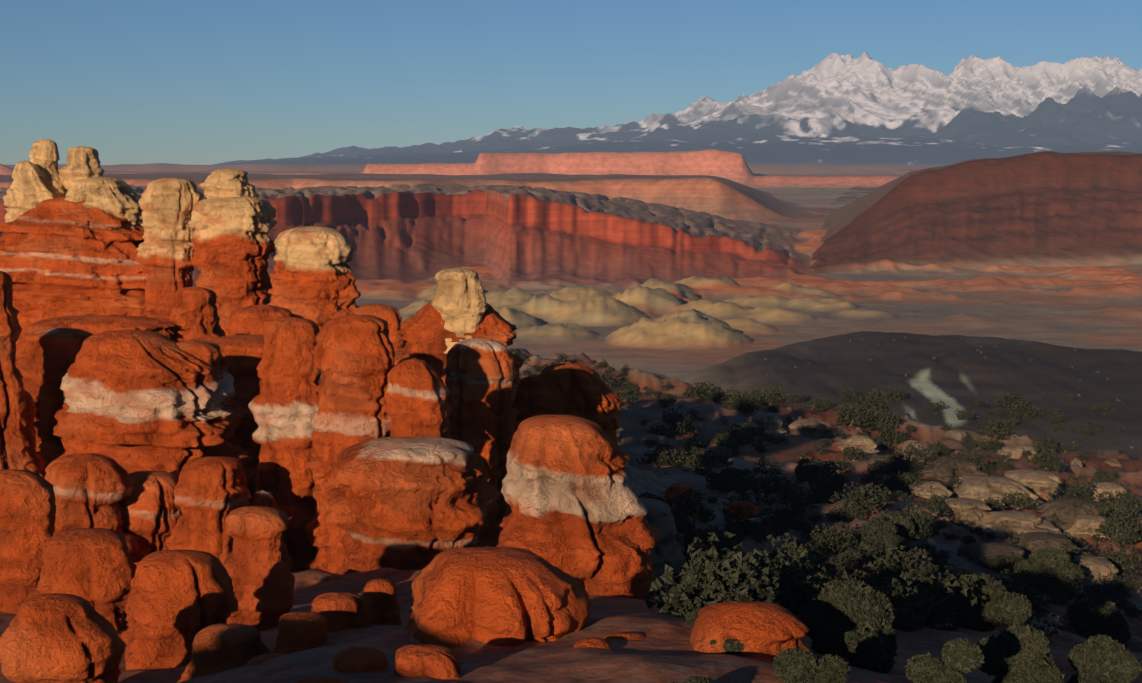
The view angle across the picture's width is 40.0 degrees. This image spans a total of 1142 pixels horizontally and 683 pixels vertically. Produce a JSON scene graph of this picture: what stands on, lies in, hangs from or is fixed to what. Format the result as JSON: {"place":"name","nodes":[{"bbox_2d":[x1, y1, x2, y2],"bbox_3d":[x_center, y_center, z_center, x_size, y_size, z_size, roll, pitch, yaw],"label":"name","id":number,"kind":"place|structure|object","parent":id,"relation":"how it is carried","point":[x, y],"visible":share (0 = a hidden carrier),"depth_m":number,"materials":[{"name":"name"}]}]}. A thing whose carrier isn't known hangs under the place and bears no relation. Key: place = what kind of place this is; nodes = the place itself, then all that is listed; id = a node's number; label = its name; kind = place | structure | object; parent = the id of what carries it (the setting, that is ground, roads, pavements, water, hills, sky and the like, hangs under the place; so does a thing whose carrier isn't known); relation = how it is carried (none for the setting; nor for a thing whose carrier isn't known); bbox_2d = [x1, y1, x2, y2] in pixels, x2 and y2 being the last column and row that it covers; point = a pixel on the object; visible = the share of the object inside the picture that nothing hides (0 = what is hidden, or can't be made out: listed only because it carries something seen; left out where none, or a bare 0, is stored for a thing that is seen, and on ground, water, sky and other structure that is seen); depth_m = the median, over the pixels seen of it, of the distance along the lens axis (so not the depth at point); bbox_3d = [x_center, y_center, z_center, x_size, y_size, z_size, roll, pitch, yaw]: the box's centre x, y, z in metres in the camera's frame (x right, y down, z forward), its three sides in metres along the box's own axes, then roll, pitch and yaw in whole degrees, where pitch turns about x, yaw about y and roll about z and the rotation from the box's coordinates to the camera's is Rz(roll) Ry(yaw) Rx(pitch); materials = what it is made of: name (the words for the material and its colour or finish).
{"place":"outdoors","nodes":[
{"label":"outdoors","id":0,"kind":"place"},
{"bbox_2d":[0,149,1141,682],"bbox_3d":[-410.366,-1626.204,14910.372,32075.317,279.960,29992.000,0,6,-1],"label":"desert terrain","id":1,"kind":"structure","parent":0,"point":[652,239],"depth_m":1793.45,"materials":[{"name":"orange stone"}]},
{"bbox_2d":[0,271,45,474],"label":"rock formation","id":2,"kind":"object","parent":1,"relation":"on","point":[18,412],"visible":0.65,"depth_m":111.15,"materials":[{"name":"stone"}]},
{"bbox_2d":[0,469,56,613],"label":"rock formation","id":3,"kind":"object","parent":1,"relation":"on","point":[28,506],"visible":0.48,"depth_m":79.59,"materials":[{"name":"stone"}]},
{"bbox_2d":[17,328,93,477],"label":"rock formation","id":4,"kind":"object","parent":1,"relation":"on","point":[48,358],"visible":0.38,"depth_m":119.15,"materials":[{"name":"stone"}]},
{"bbox_2d":[0,594,125,682],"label":"boulder","id":5,"kind":"object","parent":1,"relation":"on","point":[57,638],"visible":1,"depth_m":49.75,"materials":[{"name":"stone"}]},
{"bbox_2d":[0,197,149,345],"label":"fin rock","id":6,"kind":"object","parent":1,"relation":"on","point":[60,257],"visible":0.4,"depth_m":179.25,"materials":[{"name":"stone"}]},
{"bbox_2d":[3,160,62,221],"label":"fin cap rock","id":7,"kind":"object","parent":6,"relation":"on","point":[30,188],"visible":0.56,"depth_m":184.84,"materials":[{"name":"stone"}]},
{"bbox_2d":[4,139,67,222],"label":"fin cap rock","id":8,"kind":"object","parent":6,"relation":"on","point":[44,155],"visible":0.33,"depth_m":188.14,"materials":[{"name":"stone"}]},
{"bbox_2d":[64,177,143,228],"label":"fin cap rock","id":9,"kind":"object","parent":6,"relation":"on","point":[120,198],"visible":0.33,"depth_m":182.57,"materials":[{"name":"stone"}]},
{"bbox_2d":[58,146,104,189],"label":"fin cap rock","id":10,"kind":"object","parent":9,"relation":"on","point":[83,162],"visible":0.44,"depth_m":186.00,"materials":[{"name":"stone"}]},
{"bbox_2d":[37,528,134,639],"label":"rock formation","id":11,"kind":"object","parent":1,"relation":"on","point":[94,567],"visible":0.4,"depth_m":65.59,"materials":[{"name":"stone"}]},
{"bbox_2d":[44,453,139,574],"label":"rock formation","id":12,"kind":"object","parent":1,"relation":"on","point":[91,490],"visible":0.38,"depth_m":99.42,"materials":[{"name":"stone"}]},
{"bbox_2d":[15,315,176,367],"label":"rock formation","id":13,"kind":"object","parent":1,"relation":"on","point":[94,324],"visible":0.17,"depth_m":147.29,"materials":[{"name":"stone"}]},
{"bbox_2d":[118,471,182,570],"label":"rock formation","id":14,"kind":"object","parent":1,"relation":"on","point":[151,511],"visible":0.19,"depth_m":102.24,"materials":[{"name":"stone"}]},
{"bbox_2d":[53,329,249,476],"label":"rock formation","id":15,"kind":"object","parent":1,"relation":"on","point":[137,400],"visible":0.48,"depth_m":112.70,"materials":[{"name":"stone"}]},
{"bbox_2d":[136,177,203,319],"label":"rock pillar","id":16,"kind":"structure","parent":1,"relation":"on","point":[165,247],"depth_m":177.62,"materials":[{"name":"stone"}]},
{"bbox_2d":[121,550,238,669],"bbox_3d":[-15.280,12.798,61.155,4.958,9.414,4.241,0,6,-1],"label":"rock formation","id":17,"kind":"object","parent":1,"relation":"on","point":[177,601],"visible":0.71,"depth_m":59.52,"materials":[{"name":"stone"}]},
{"bbox_2d":[169,286,224,341],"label":"rock formation","id":18,"kind":"object","parent":1,"relation":"on","point":[194,315],"visible":0.42,"depth_m":150.09,"materials":[{"name":"stone"}]},
{"bbox_2d":[176,340,234,439],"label":"rock formation","id":19,"kind":"object","parent":1,"relation":"on","point":[207,352],"visible":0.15,"depth_m":115.97,"materials":[{"name":"stone"}]},
{"bbox_2d":[165,456,251,562],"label":"rock formation","id":20,"kind":"object","parent":1,"relation":"on","point":[211,493],"visible":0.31,"depth_m":100.44,"materials":[{"name":"stone"}]},
{"bbox_2d":[177,623,271,682],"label":"boulder","id":21,"kind":"object","parent":1,"relation":"on","point":[218,648],"visible":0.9,"depth_m":52.21,"materials":[{"name":"stone"}]},
{"bbox_2d":[188,196,277,335],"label":"rock pillar","id":22,"kind":"structure","parent":1,"relation":"on","point":[234,245],"depth_m":174.14,"materials":[{"name":"stone"}]},
{"bbox_2d":[199,169,258,198],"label":"rock formation","id":23,"kind":"object","parent":22,"relation":"on","point":[226,183],"visible":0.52,"depth_m":175.32,"materials":[{"name":"stone"}]},
{"bbox_2d":[208,335,264,468],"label":"rock formation","id":24,"kind":"object","parent":1,"relation":"on","point":[241,358],"visible":0.1,"depth_m":129.97,"materials":[{"name":"stone"}]},
{"bbox_2d":[244,468,257,500],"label":"rock formation","id":25,"kind":"object","parent":1,"relation":"on","point":[251,477],"visible":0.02,"depth_m":117.54,"materials":[{"name":"stone"}]},
{"bbox_2d":[222,506,294,630],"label":"rock pillar","id":26,"kind":"structure","parent":1,"relation":"on","point":[257,563],"depth_m":69.95,"materials":[{"name":"stone"}]},
{"bbox_2d":[226,304,294,335],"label":"rock formation","id":27,"kind":"object","parent":1,"relation":"on","point":[253,320],"visible":0.17,"depth_m":140.03,"materials":[{"name":"stone"}]},
{"bbox_2d":[249,490,276,507],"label":"rock formation","id":28,"kind":"object","parent":1,"relation":"on","point":[262,498],"visible":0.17,"depth_m":101.63,"materials":[{"name":"stone"}]},
{"bbox_2d":[245,653,284,667],"bbox_3d":[-9.144,11.923,48.176,2.162,4.717,2.027,0,6,-1],"label":"boulder","id":29,"kind":"object","parent":1,"relation":"on","point":[258,659],"visible":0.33,"depth_m":47.75,"materials":[{"name":"stone"}]},
{"bbox_2d":[248,317,320,572],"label":"rock pillar","id":30,"kind":"structure","parent":1,"relation":"on","point":[283,406],"depth_m":106.95,"materials":[{"name":"stone"}]},
{"bbox_2d":[273,611,326,653],"bbox_3d":[-9.141,12.158,53.271,2.092,6.072,1.800,0,6,-1],"label":"boulder","id":31,"kind":"object","parent":1,"relation":"on","point":[299,631],"visible":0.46,"depth_m":52.38,"materials":[{"name":"stone"}]},
{"bbox_2d":[266,226,360,329],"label":"rock pillar","id":32,"kind":"structure","parent":1,"relation":"on","point":[312,278],"depth_m":167.73,"materials":[{"name":"stone"}]},
{"bbox_2d":[294,678,347,682],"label":"boulder","id":33,"kind":"object","parent":1,"relation":"on","point":[321,680],"visible":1,"depth_m":40.91,"materials":[{"name":"stone"}]},
{"bbox_2d":[311,592,372,632],"bbox_3d":[-8.415,12.267,56.276,2.802,6.634,2.323,0,6,-1],"label":"boulder","id":34,"kind":"object","parent":1,"relation":"on","point":[339,611],"visible":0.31,"depth_m":55.41,"materials":[{"name":"stone"}]},
{"bbox_2d":[305,314,394,573],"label":"rock pillar","id":35,"kind":"structure","parent":1,"relation":"on","point":[353,360],"depth_m":102.58,"materials":[{"name":"stone"}]},
{"bbox_2d":[333,647,388,672],"bbox_3d":[-5.895,10.932,44.048,1.997,4.735,1.747,0,6,-1],"label":"boulder","id":36,"kind":"object","parent":1,"relation":"on","point":[357,659],"visible":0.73,"depth_m":43.41,"materials":[{"name":"stone"}]},
{"bbox_2d":[353,303,406,348],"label":"rock formation","id":37,"kind":"object","parent":1,"relation":"on","point":[390,315],"visible":0.21,"depth_m":140.43,"materials":[{"name":"stone"}]},
{"bbox_2d":[363,579,401,625],"bbox_3d":[-7.184,12.244,59.324,1.844,6.675,1.520,0,6,-1],"label":"boulder","id":38,"kind":"object","parent":1,"relation":"on","point":[381,602],"visible":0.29,"depth_m":58.56,"materials":[{"name":"stone"}]},
{"bbox_2d":[318,437,499,573],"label":"rock formation","id":39,"kind":"object","parent":1,"relation":"on","point":[407,503],"visible":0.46,"depth_m":93.26,"materials":[{"name":"stone"}]},
{"bbox_2d":[384,358,452,438],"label":"rock pillar","id":40,"kind":"structure","parent":1,"relation":"on","point":[417,393],"depth_m":101.33,"materials":[{"name":"stone"}]},
{"bbox_2d":[394,644,460,679],"bbox_3d":[-3.908,10.663,43.121,2.592,4.759,2.038,0,6,-1],"label":"boulder","id":41,"kind":"object","parent":1,"relation":"on","point":[434,661],"visible":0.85,"depth_m":42.32,"materials":[{"name":"stone"}]},
{"bbox_2d":[394,302,523,514],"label":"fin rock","id":42,"kind":"object","parent":1,"relation":"on","point":[424,332],"visible":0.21,"depth_m":125.37,"materials":[{"name":"stone"}]},
{"bbox_2d":[431,268,486,352],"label":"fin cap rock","id":43,"kind":"object","parent":42,"relation":"on","point":[459,303],"visible":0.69,"depth_m":124.60,"materials":[{"name":"stone"}]},
{"bbox_2d":[442,338,517,546],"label":"rock pillar","id":44,"kind":"structure","parent":1,"relation":"on","point":[480,373],"depth_m":116.89,"materials":[{"name":"stone"}]},
{"bbox_2d":[406,547,591,648],"bbox_3d":[-2.454,10.878,51.114,6.934,8.292,6.107,0,6,-1],"label":"boulder","id":45,"kind":"object","parent":1,"relation":"on","point":[504,596],"visible":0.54,"depth_m":49.05,"materials":[{"name":"stone"}]},
{"bbox_2d":[512,376,548,431],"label":"rock formation","id":46,"kind":"object","parent":1,"relation":"on","point":[530,390],"visible":0.27,"depth_m":133.97,"materials":[{"name":"stone"}]},
{"bbox_2d":[525,363,624,470],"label":"rock formation","id":47,"kind":"object","parent":1,"relation":"on","point":[582,391],"visible":0.25,"depth_m":134.47,"materials":[{"name":"stone"}]},
{"bbox_2d":[496,415,665,600],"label":"rock formation","id":48,"kind":"object","parent":1,"relation":"on","point":[576,504],"visible":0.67,"depth_m":71.03,"materials":[{"name":"stone"}]},
{"bbox_2d":[574,638,611,649],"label":"boulder","id":49,"kind":"object","parent":1,"relation":"on","point":[595,643],"visible":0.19,"depth_m":45.78,"materials":[{"name":"stone"}]},
{"bbox_2d":[615,426,623,443],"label":"slope boulder","id":50,"kind":"object","parent":1,"relation":"on","point":[618,431],"visible":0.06,"depth_m":308.09,"materials":[{"name":"stone"}]},
{"bbox_2d":[603,632,645,639],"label":"boulder","id":51,"kind":"object","parent":1,"relation":"on","point":[626,636],"visible":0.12,"depth_m":47.92,"materials":[{"name":"stone"}]},
{"bbox_2d":[645,420,673,434],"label":"slope boulder","id":52,"kind":"object","parent":1,"relation":"on","point":[651,423],"visible":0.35,"depth_m":343.78,"materials":[{"name":"stone"}]},
{"bbox_2d":[639,498,685,577],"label":"boulder","id":53,"kind":"object","parent":1,"relation":"on","point":[659,516],"visible":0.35,"depth_m":86.09,"materials":[{"name":"stone"}]},
{"bbox_2d":[676,532,684,553],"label":"slope boulder","id":54,"kind":"object","parent":1,"relation":"on","point":[679,539],"visible":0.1,"depth_m":153.48,"materials":[{"name":"stone"}]},
{"bbox_2d":[677,403,686,408],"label":"rock","id":55,"kind":"object","parent":1,"relation":"on","point":[682,406],"visible":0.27,"depth_m":396.03,"materials":[{"name":"stone"}]},
{"bbox_2d":[664,483,701,521],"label":"slope boulder","id":56,"kind":"object","parent":1,"relation":"on","point":[674,490],"visible":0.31,"depth_m":196.11,"materials":[{"name":"stone"}]},
{"bbox_2d":[692,425,701,432],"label":"rock","id":57,"kind":"object","parent":1,"relation":"on","point":[695,428],"visible":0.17,"depth_m":347.58,"materials":[{"name":"stone"}]},
{"bbox_2d":[701,447,731,467],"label":"slope boulder","id":58,"kind":"object","parent":1,"relation":"on","point":[722,455],"visible":0.58,"depth_m":273.18,"materials":[{"name":"stone"}]},
{"bbox_2d":[720,416,727,425],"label":"rock","id":59,"kind":"object","parent":1,"relation":"on","point":[724,420],"visible":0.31,"depth_m":382.55,"materials":[{"name":"stone"}]},
{"bbox_2d":[725,501,759,519],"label":"slope boulder","id":60,"kind":"object","parent":1,"relation":"on","point":[744,509],"visible":0.48,"depth_m":209.24,"materials":[{"name":"stone"}]},
{"bbox_2d":[690,601,812,659],"bbox_3d":[5.458,10.920,47.307,4.321,6.186,3.969,0,6,-1],"label":"boulder","id":61,"kind":"object","parent":1,"relation":"on","point":[764,630],"visible":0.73,"depth_m":46.09,"materials":[{"name":"stone"}]},
{"bbox_2d":[754,508,775,517],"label":"rock","id":62,"kind":"object","parent":1,"relation":"on","point":[762,511],"visible":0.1,"depth_m":215.09,"materials":[{"name":"stone"}]},
{"bbox_2d":[748,412,786,433],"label":"slope boulder","id":63,"kind":"object","parent":1,"relation":"on","point":[768,421],"visible":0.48,"depth_m":381.48,"materials":[{"name":"stone"}]},
{"bbox_2d":[786,415,793,422],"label":"rock","id":64,"kind":"object","parent":1,"relation":"on","point":[790,419],"visible":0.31,"depth_m":394.92,"materials":[{"name":"stone"}]},
{"bbox_2d":[788,419,819,438],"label":"slope boulder","id":65,"kind":"object","parent":1,"relation":"on","point":[807,428],"visible":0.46,"depth_m":384.17,"materials":[{"name":"stone"}]},
{"bbox_2d":[818,429,824,437],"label":"rock","id":66,"kind":"object","parent":1,"relation":"on","point":[821,433],"visible":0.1,"depth_m":387.02,"materials":[{"name":"stone"}]},
{"bbox_2d":[508,278,1141,682],"bbox_3d":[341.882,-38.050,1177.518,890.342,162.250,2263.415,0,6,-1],"label":"shrubs","id":67,"kind":"object","parent":1,"relation":"on","point":[854,618],"depth_m":153.44,"materials":[{"name":"green plant"}]},
{"bbox_2d":[828,500,860,520],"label":"slope boulder","id":68,"kind":"object","parent":1,"relation":"on","point":[837,504],"visible":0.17,"depth_m":197.97,"materials":[{"name":"stone"}]},
{"bbox_2d":[838,435,878,453],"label":"slope boulder","id":69,"kind":"object","parent":1,"relation":"on","point":[867,444],"visible":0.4,"depth_m":351.00,"materials":[{"name":"stone"}]},
{"bbox_2d":[867,457,897,472],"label":"outcrop rock","id":70,"kind":"object","parent":1,"relation":"on","point":[872,459],"visible":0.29,"depth_m":301.28,"materials":[{"name":"stone"}]},
{"bbox_2d":[903,453,928,469],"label":"outcrop rock","id":71,"kind":"object","parent":1,"relation":"on","point":[916,458],"visible":0.04,"depth_m":335.74,"materials":[{"name":"stone"}]},
{"bbox_2d":[909,481,952,501],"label":"outcrop rock","id":72,"kind":"object","parent":1,"relation":"on","point":[926,489],"visible":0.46,"depth_m":262.55,"materials":[{"name":"stone"}]},
{"bbox_2d":[916,458,988,481],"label":"outcrop rock","id":73,"kind":"object","parent":1,"relation":"on","point":[942,469],"visible":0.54,"depth_m":292.73,"materials":[{"name":"stone"}]},
{"bbox_2d":[945,429,966,440],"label":"rock","id":74,"kind":"object","parent":1,"relation":"on","point":[957,434],"visible":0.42,"depth_m":408.65,"materials":[{"name":"stone"}]},
{"bbox_2d":[940,498,991,530],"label":"outcrop rock","id":75,"kind":"object","parent":1,"relation":"on","point":[963,512],"visible":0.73,"depth_m":222.74,"materials":[{"name":"stone"}]},
{"bbox_2d":[956,542,1024,570],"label":"outcrop rock","id":76,"kind":"object","parent":1,"relation":"on","point":[982,554],"visible":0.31,"depth_m":178.95,"materials":[{"name":"stone"}]},
{"bbox_2d":[949,475,1043,509],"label":"outcrop rock","id":77,"kind":"object","parent":1,"relation":"on","point":[981,487],"visible":0.46,"depth_m":269.00,"materials":[{"name":"stone"}]},
{"bbox_2d":[997,445,1036,458],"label":"outcrop rock","id":78,"kind":"object","parent":1,"relation":"on","point":[1014,451],"visible":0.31,"depth_m":384.21,"materials":[{"name":"stone"}]},
{"bbox_2d":[974,510,1061,537],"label":"outcrop rock","id":79,"kind":"object","parent":1,"relation":"on","point":[1003,524],"visible":0.5,"depth_m":219.91,"materials":[{"name":"stone"}]},
{"bbox_2d":[1004,469,1062,498],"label":"outcrop rock","id":80,"kind":"object","parent":1,"relation":"on","point":[1035,482],"visible":0.44,"depth_m":285.17,"materials":[{"name":"stone"}]},
{"bbox_2d":[1010,532,1088,559],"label":"outcrop rock","id":81,"kind":"object","parent":1,"relation":"on","point":[1032,541],"visible":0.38,"depth_m":187.19,"materials":[{"name":"stone"}]},
{"bbox_2d":[1037,498,1102,540],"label":"outcrop rock","id":82,"kind":"object","parent":1,"relation":"on","point":[1065,511],"visible":0.5,"depth_m":226.87,"materials":[{"name":"stone"}]},
{"bbox_2d":[1069,458,1082,466],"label":"rock","id":83,"kind":"object","parent":1,"relation":"on","point":[1075,461],"visible":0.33,"depth_m":370.41,"materials":[{"name":"stone"}]},
{"bbox_2d":[1062,515,1110,540],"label":"outcrop rock","id":84,"kind":"object","parent":1,"relation":"on","point":[1085,526],"visible":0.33,"depth_m":223.76,"materials":[{"name":"stone"}]},
{"bbox_2d":[1069,555,1118,589],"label":"outcrop rock","id":85,"kind":"object","parent":1,"relation":"on","point":[1102,568],"visible":0.48,"depth_m":174.82,"materials":[{"name":"stone"}]},
{"bbox_2d":[1086,482,1126,500],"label":"outcrop rock","id":86,"kind":"object","parent":1,"relation":"on","point":[1100,487],"visible":0.35,"depth_m":303.81,"materials":[{"name":"stone"}]},
{"bbox_2d":[1103,458,1121,466],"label":"rock","id":87,"kind":"object","parent":1,"relation":"on","point":[1113,462],"visible":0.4,"depth_m":386.17,"materials":[{"name":"stone"}]},
{"bbox_2d":[0,0,1141,164],"label":"sky","id":88,"kind":"structure","parent":0,"point":[185,82],"materials":[{"name":"blue"}]},
{"bbox_2d":[213,52,1141,165],"bbox_3d":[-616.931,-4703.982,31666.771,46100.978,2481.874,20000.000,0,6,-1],"label":"mountain range","id":89,"kind":"structure","parent":0,"point":[864,108],"depth_m":28493.55,"materials":[{"name":"white snow"}]}
]}

